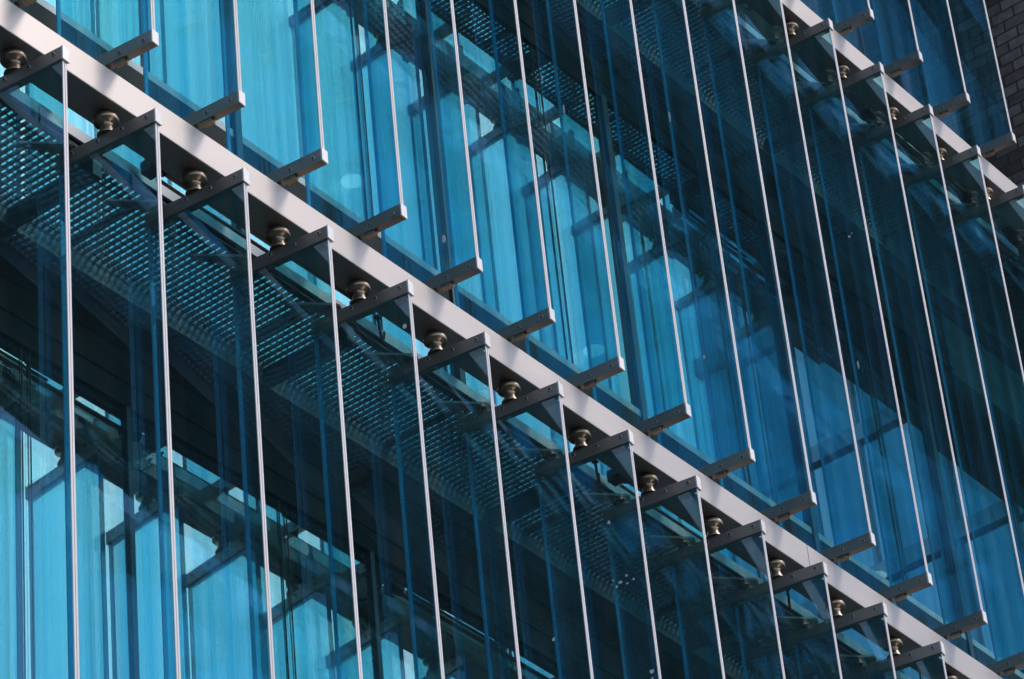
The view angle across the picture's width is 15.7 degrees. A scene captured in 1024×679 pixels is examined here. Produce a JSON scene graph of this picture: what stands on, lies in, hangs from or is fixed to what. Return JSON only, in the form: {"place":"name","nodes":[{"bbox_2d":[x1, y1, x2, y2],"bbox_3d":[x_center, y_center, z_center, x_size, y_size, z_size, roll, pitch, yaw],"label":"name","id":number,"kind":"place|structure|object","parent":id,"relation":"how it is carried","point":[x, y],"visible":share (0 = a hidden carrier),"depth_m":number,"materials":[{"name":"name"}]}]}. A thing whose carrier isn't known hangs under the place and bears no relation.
{"place":"outdoors","nodes":[
{"label":"outdoors","id":0,"kind":"place"},
{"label":"pavement","id":1,"kind":"structure","parent":0,"visible":0},
{"bbox_2d":[0,0,1023,678],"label":"office building","id":2,"kind":"structure","parent":1,"relation":"on","point":[118,554],"depth_m":17.64,"materials":[{"name":"glass"}]},
{"bbox_2d":[0,336,27,678],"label":"window pane","id":3,"kind":"structure","parent":2,"relation":"in","point":[11,528],"depth_m":13.92,"materials":[{"name":"glass"}]},
{"bbox_2d":[0,0,149,282],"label":"window pane","id":4,"kind":"structure","parent":2,"relation":"in","point":[116,22],"depth_m":15.68,"materials":[{"name":"glass"}]},
{"bbox_2d":[24,350,129,678],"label":"window pane","id":5,"kind":"structure","parent":2,"relation":"in","point":[99,475],"depth_m":14.22,"materials":[{"name":"glass"}]},
{"bbox_2d":[145,0,241,336],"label":"window pane","id":6,"kind":"structure","parent":2,"relation":"in","point":[187,58],"depth_m":16.39,"materials":[{"name":"glass"}]},
{"bbox_2d":[131,414,290,678],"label":"window pane","id":7,"kind":"structure","parent":2,"relation":"in","point":[214,616],"depth_m":14.83,"materials":[{"name":"glass"}]},
{"bbox_2d":[237,0,386,433],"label":"window pane","id":8,"kind":"structure","parent":2,"relation":"in","point":[271,116],"depth_m":17.07,"materials":[{"name":"glass"}]},
{"bbox_2d":[281,503,374,678],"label":"window pane","id":9,"kind":"structure","parent":2,"relation":"in","point":[308,541],"depth_m":15.43,"materials":[{"name":"glass"}]},
{"bbox_2d":[352,0,464,482],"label":"window pane","id":10,"kind":"structure","parent":2,"relation":"in","point":[420,234],"depth_m":17.69,"materials":[{"name":"glass"}]},
{"bbox_2d":[375,559,508,678],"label":"window pane","id":11,"kind":"structure","parent":2,"relation":"in","point":[462,634],"depth_m":15.99,"materials":[{"name":"glass"}]},
{"bbox_2d":[0,89,910,678],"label":"walkway","id":12,"kind":"structure","parent":2,"relation":"attached to","point":[32,231],"depth_m":15.90,"materials":[{"name":"metal"}]},
{"bbox_2d":[140,159,371,314],"bbox_3d":[-1.010,-0.404,14.954,0.080,0.058,1.375,-28,-41,27],"label":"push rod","id":13,"kind":"object","parent":12,"relation":"attached to","point":[148,169],"visible":0.33,"depth_m":14.79,"materials":[{"name":"metal"}]},
{"bbox_2d":[606,469,767,575],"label":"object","id":14,"kind":"object","parent":12,"relation":"attached to","point":[615,478],"visible":0.43,"depth_m":16.85,"materials":[{"name":"glass"}]},
{"bbox_2d":[0,0,1002,678],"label":"support rail","id":15,"kind":"object","parent":2,"relation":"attached to","point":[94,86],"visible":0.56,"depth_m":15.41,"materials":[{"name":"metal"}]},
{"bbox_2d":[8,0,36,7],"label":"glass fin","id":16,"kind":"object","parent":15,"relation":"on","point":[19,3],"visible":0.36,"depth_m":13.87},
{"bbox_2d":[0,45,79,678],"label":"glass fin","id":17,"kind":"object","parent":15,"relation":"hanging from","point":[19,71],"visible":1,"depth_m":13.22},
{"bbox_2d":[15,108,180,678],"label":"glass fin","id":18,"kind":"object","parent":15,"relation":"hanging from","point":[112,134],"visible":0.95,"depth_m":13.68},
{"bbox_2d":[56,0,158,69],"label":"glass fin","id":19,"kind":"object","parent":15,"relation":"on","point":[120,56],"visible":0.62,"depth_m":14.19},
{"bbox_2d":[105,167,274,678],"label":"glass fin","id":20,"kind":"object","parent":15,"relation":"hanging from","point":[199,194],"visible":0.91,"depth_m":14.10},
{"bbox_2d":[141,0,245,129],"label":"glass fin","id":21,"kind":"object","parent":15,"relation":"on","point":[211,114],"visible":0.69,"depth_m":14.54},
{"bbox_2d":[219,0,327,186],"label":"glass fin","id":22,"kind":"object","parent":15,"relation":"on","point":[292,172],"visible":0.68,"depth_m":14.91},
{"bbox_2d":[191,224,362,678],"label":"glass fin","id":23,"kind":"object","parent":15,"relation":"hanging from","point":[280,252],"visible":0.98,"depth_m":14.53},
{"bbox_2d":[293,0,406,240],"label":"glass fin","id":24,"kind":"object","parent":15,"relation":"on","point":[371,227],"visible":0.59,"depth_m":15.38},
{"bbox_2d":[284,279,444,678],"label":"glass fin","id":25,"kind":"object","parent":15,"relation":"hanging from","point":[361,306],"visible":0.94,"depth_m":14.92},
{"bbox_2d":[373,314,385,342],"bbox_3d":[-0.536,-0.042,15.371,0.033,0.121,0.215,-10,-36,6],"label":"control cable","id":26,"kind":"object","parent":15,"relation":"attached to","point":[377,317],"visible":1,"depth_m":15.30,"materials":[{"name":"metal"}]},
{"bbox_2d":[362,0,482,292],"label":"glass fin","id":27,"kind":"object","parent":15,"relation":"on","point":[447,280],"visible":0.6,"depth_m":15.85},
{"bbox_2d":[363,330,521,678],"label":"glass fin","id":28,"kind":"object","parent":15,"relation":"hanging from","point":[438,356],"visible":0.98,"depth_m":15.27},
{"bbox_2d":[427,0,555,342],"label":"glass fin","id":29,"kind":"object","parent":15,"relation":"on","point":[520,330],"visible":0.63,"depth_m":16.29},
{"bbox_2d":[438,380,593,678],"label":"glass fin","id":30,"kind":"object","parent":15,"relation":"hanging from","point":[511,405],"visible":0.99,"depth_m":15.63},
{"bbox_2d":[488,0,624,389],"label":"glass fin","id":31,"kind":"object","parent":15,"relation":"on","point":[590,378],"visible":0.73,"depth_m":16.72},
{"bbox_2d":[510,427,661,678],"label":"glass fin","id":32,"kind":"object","parent":15,"relation":"hanging from","point":[582,452],"visible":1,"depth_m":15.98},
{"bbox_2d":[591,459,599,484],"bbox_3d":[0.381,0.585,16.378,0.033,0.121,0.215,-10,-36,6],"label":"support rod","id":33,"kind":"object","parent":15,"relation":"attached to","point":[595,462],"visible":0.93,"depth_m":16.31,"materials":[{"name":"metal"}]},
{"bbox_2d":[545,0,691,436],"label":"glass fin","id":34,"kind":"object","parent":15,"relation":"on","point":[657,424],"visible":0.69,"depth_m":17.12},
{"bbox_2d":[579,472,724,678],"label":"glass fin","id":35,"kind":"object","parent":15,"relation":"hanging from","point":[650,497],"visible":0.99,"depth_m":16.33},
{"bbox_2d":[600,0,755,479],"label":"glass fin","id":36,"kind":"object","parent":15,"relation":"on","point":[722,468],"visible":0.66,"depth_m":17.54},
{"bbox_2d":[646,516,785,678],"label":"glass fin","id":37,"kind":"object","parent":15,"relation":"hanging from","point":[692,549],"visible":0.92,"depth_m":16.68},
{"bbox_2d":[651,0,816,522],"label":"glass fin","id":38,"kind":"object","parent":15,"relation":"on","point":[783,511],"visible":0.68,"depth_m":17.94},
{"bbox_2d":[711,558,842,678],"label":"glass fin","id":39,"kind":"object","parent":15,"relation":"hanging from","point":[754,591],"visible":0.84,"depth_m":17.02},
{"bbox_2d":[691,0,875,563],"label":"glass fin","id":40,"kind":"object","parent":15,"relation":"on","point":[844,551],"visible":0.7,"depth_m":18.50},
{"bbox_2d":[786,589,790,609],"bbox_3d":[1.298,1.211,17.386,0.033,0.121,0.215,-10,-36,6],"label":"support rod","id":41,"kind":"object","parent":15,"relation":"attached to","point":[788,600],"visible":0.84,"depth_m":17.32,"materials":[{"name":"metal"}]},
{"bbox_2d":[734,18,932,601],"bbox_3d":[1.625,-0.184,18.972,0.540,3.739,0.156,-15,-37,13],"label":"glass fin","id":42,"kind":"object","parent":15,"relation":"on","point":[903,590],"visible":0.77,"depth_m":19.19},
{"bbox_2d":[771,598,895,678],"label":"glass fin","id":43,"kind":"object","parent":15,"relation":"hanging from","point":[814,630],"visible":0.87,"depth_m":17.36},
{"bbox_2d":[786,62,987,639],"bbox_3d":[1.931,0.024,19.307,0.540,3.739,0.156,-15,-37,12],"label":"glass fin","id":44,"kind":"object","parent":15,"relation":"on","point":[955,629],"visible":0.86,"depth_m":19.54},
{"bbox_2d":[830,636,947,678],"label":"glass fin","id":45,"kind":"object","parent":15,"relation":"hanging from","point":[872,669],"visible":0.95,"depth_m":17.70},
{"bbox_2d":[836,104,1023,676],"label":"glass fin","id":46,"kind":"object","parent":15,"relation":"on","point":[1013,663],"visible":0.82,"depth_m":20.03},
{"bbox_2d":[885,145,1023,661],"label":"glass fin","id":47,"kind":"object","parent":15,"relation":"on","point":[921,174],"visible":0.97,"depth_m":20.82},
{"bbox_2d":[940,674,995,678],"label":"glass fin","id":48,"kind":"object","parent":15,"relation":"hanging from","point":[950,676],"visible":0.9,"depth_m":18.05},
{"bbox_2d":[933,185,1023,583],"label":"glass fin","id":49,"kind":"object","parent":15,"relation":"on","point":[968,213],"visible":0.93,"depth_m":21.27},
{"bbox_2d":[430,0,591,559],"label":"window pane","id":50,"kind":"structure","parent":2,"relation":"in","point":[497,286],"depth_m":18.33,"materials":[{"name":"glass"}]},
{"bbox_2d":[505,636,576,678],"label":"window pane","id":51,"kind":"structure","parent":2,"relation":"in","point":[533,666],"depth_m":16.57,"materials":[{"name":"glass"}]},
{"bbox_2d":[533,48,657,595],"bbox_3d":[0.403,-0.087,18.531,0.035,3.220,0.553,-27,-41,27],"label":"window pane","id":52,"kind":"structure","parent":2,"relation":"in","point":[575,120],"depth_m":18.85,"materials":[{"name":"glass"}]},
{"bbox_2d":[603,0,685,68],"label":"window pane","id":53,"kind":"structure","parent":2,"relation":"in","point":[606,0],"depth_m":20.71,"materials":[{"name":"glass"}]},
{"bbox_2d":[607,105,761,594],"bbox_3d":[0.884,0.241,19.060,0.035,3.220,0.919,-28,-41,27],"label":"window pane","id":54,"kind":"structure","parent":2,"relation":"in","point":[697,431],"depth_m":19.40,"materials":[{"name":"glass"}]},
{"bbox_2d":[677,1,741,113],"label":"window pane","id":55,"kind":"structure","parent":2,"relation":"in","point":[677,1],"depth_m":21.13,"materials":[{"name":"glass"}]},
{"bbox_2d":[703,180,822,619],"bbox_3d":[1.336,0.550,19.556,0.035,3.220,0.553,-28,-41,27],"label":"window pane","id":56,"kind":"structure","parent":2,"relation":"in","point":[776,404],"depth_m":19.88,"materials":[{"name":"glass"}]},
{"bbox_2d":[554,0,1018,309],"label":"walkway","id":57,"kind":"structure","parent":2,"relation":"attached to","point":[896,255],"depth_m":20.89,"materials":[{"name":"metal"}]},
{"bbox_2d":[857,104,976,203],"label":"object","id":58,"kind":"object","parent":57,"relation":"attached to","point":[865,112],"visible":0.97,"depth_m":21.18,"materials":[{"name":"glass"}]},
{"bbox_2d":[740,0,835,189],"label":"window pane","id":59,"kind":"structure","parent":2,"relation":"in","point":[800,0],"depth_m":21.64,"materials":[{"name":"glass"}]},
{"bbox_2d":[804,0,887,230],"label":"window pane","id":60,"kind":"structure","parent":2,"relation":"in","point":[823,8],"depth_m":22.83,"materials":[{"name":"glass"}]},
{"bbox_2d":[772,233,922,678],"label":"window pane","id":61,"kind":"structure","parent":2,"relation":"in","point":[828,389],"depth_m":20.41,"materials":[{"name":"glass"}]},
{"bbox_2d":[745,0,1023,236],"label":"support rail","id":62,"kind":"object","parent":2,"relation":"attached to","point":[871,95],"visible":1,"depth_m":20.71,"materials":[{"name":"metal"}]},
{"bbox_2d":[797,0,873,53],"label":"glass fin","id":63,"kind":"object","parent":62,"relation":"on","point":[847,25],"visible":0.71,"depth_m":20.47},
{"bbox_2d":[832,0,922,95],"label":"glass fin","id":64,"kind":"object","parent":62,"relation":"on","point":[895,68],"visible":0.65,"depth_m":20.81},
{"bbox_2d":[871,0,970,134],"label":"glass fin","id":65,"kind":"object","parent":62,"relation":"on","point":[944,109],"visible":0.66,"depth_m":21.16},
{"bbox_2d":[909,0,1015,174],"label":"glass fin","id":66,"kind":"object","parent":62,"relation":"on","point":[990,149],"visible":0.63,"depth_m":21.52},
{"bbox_2d":[856,298,959,678],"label":"window pane","id":67,"kind":"structure","parent":2,"relation":"in","point":[908,526],"depth_m":20.92,"materials":[{"name":"glass"}]},
{"bbox_2d":[854,0,977,316],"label":"window pane","id":68,"kind":"structure","parent":2,"relation":"in","point":[868,31],"depth_m":23.28,"materials":[{"name":"glass"}]},
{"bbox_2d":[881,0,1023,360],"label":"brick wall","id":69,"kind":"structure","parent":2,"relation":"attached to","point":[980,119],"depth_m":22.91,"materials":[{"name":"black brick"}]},
{"bbox_2d":[918,346,1023,673],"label":"window pane","id":70,"kind":"structure","parent":2,"relation":"in","point":[983,485],"depth_m":21.47,"materials":[{"name":"glass"}]},
{"bbox_2d":[974,301,1023,355],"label":"window pane","id":71,"kind":"structure","parent":2,"relation":"in","point":[987,319],"depth_m":22.94,"materials":[{"name":"glass"}]},
{"bbox_2d":[995,406,1023,549],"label":"window pane","id":72,"kind":"structure","parent":2,"relation":"in","point":[1013,431],"depth_m":22.24,"materials":[{"name":"glass"}]}
]}

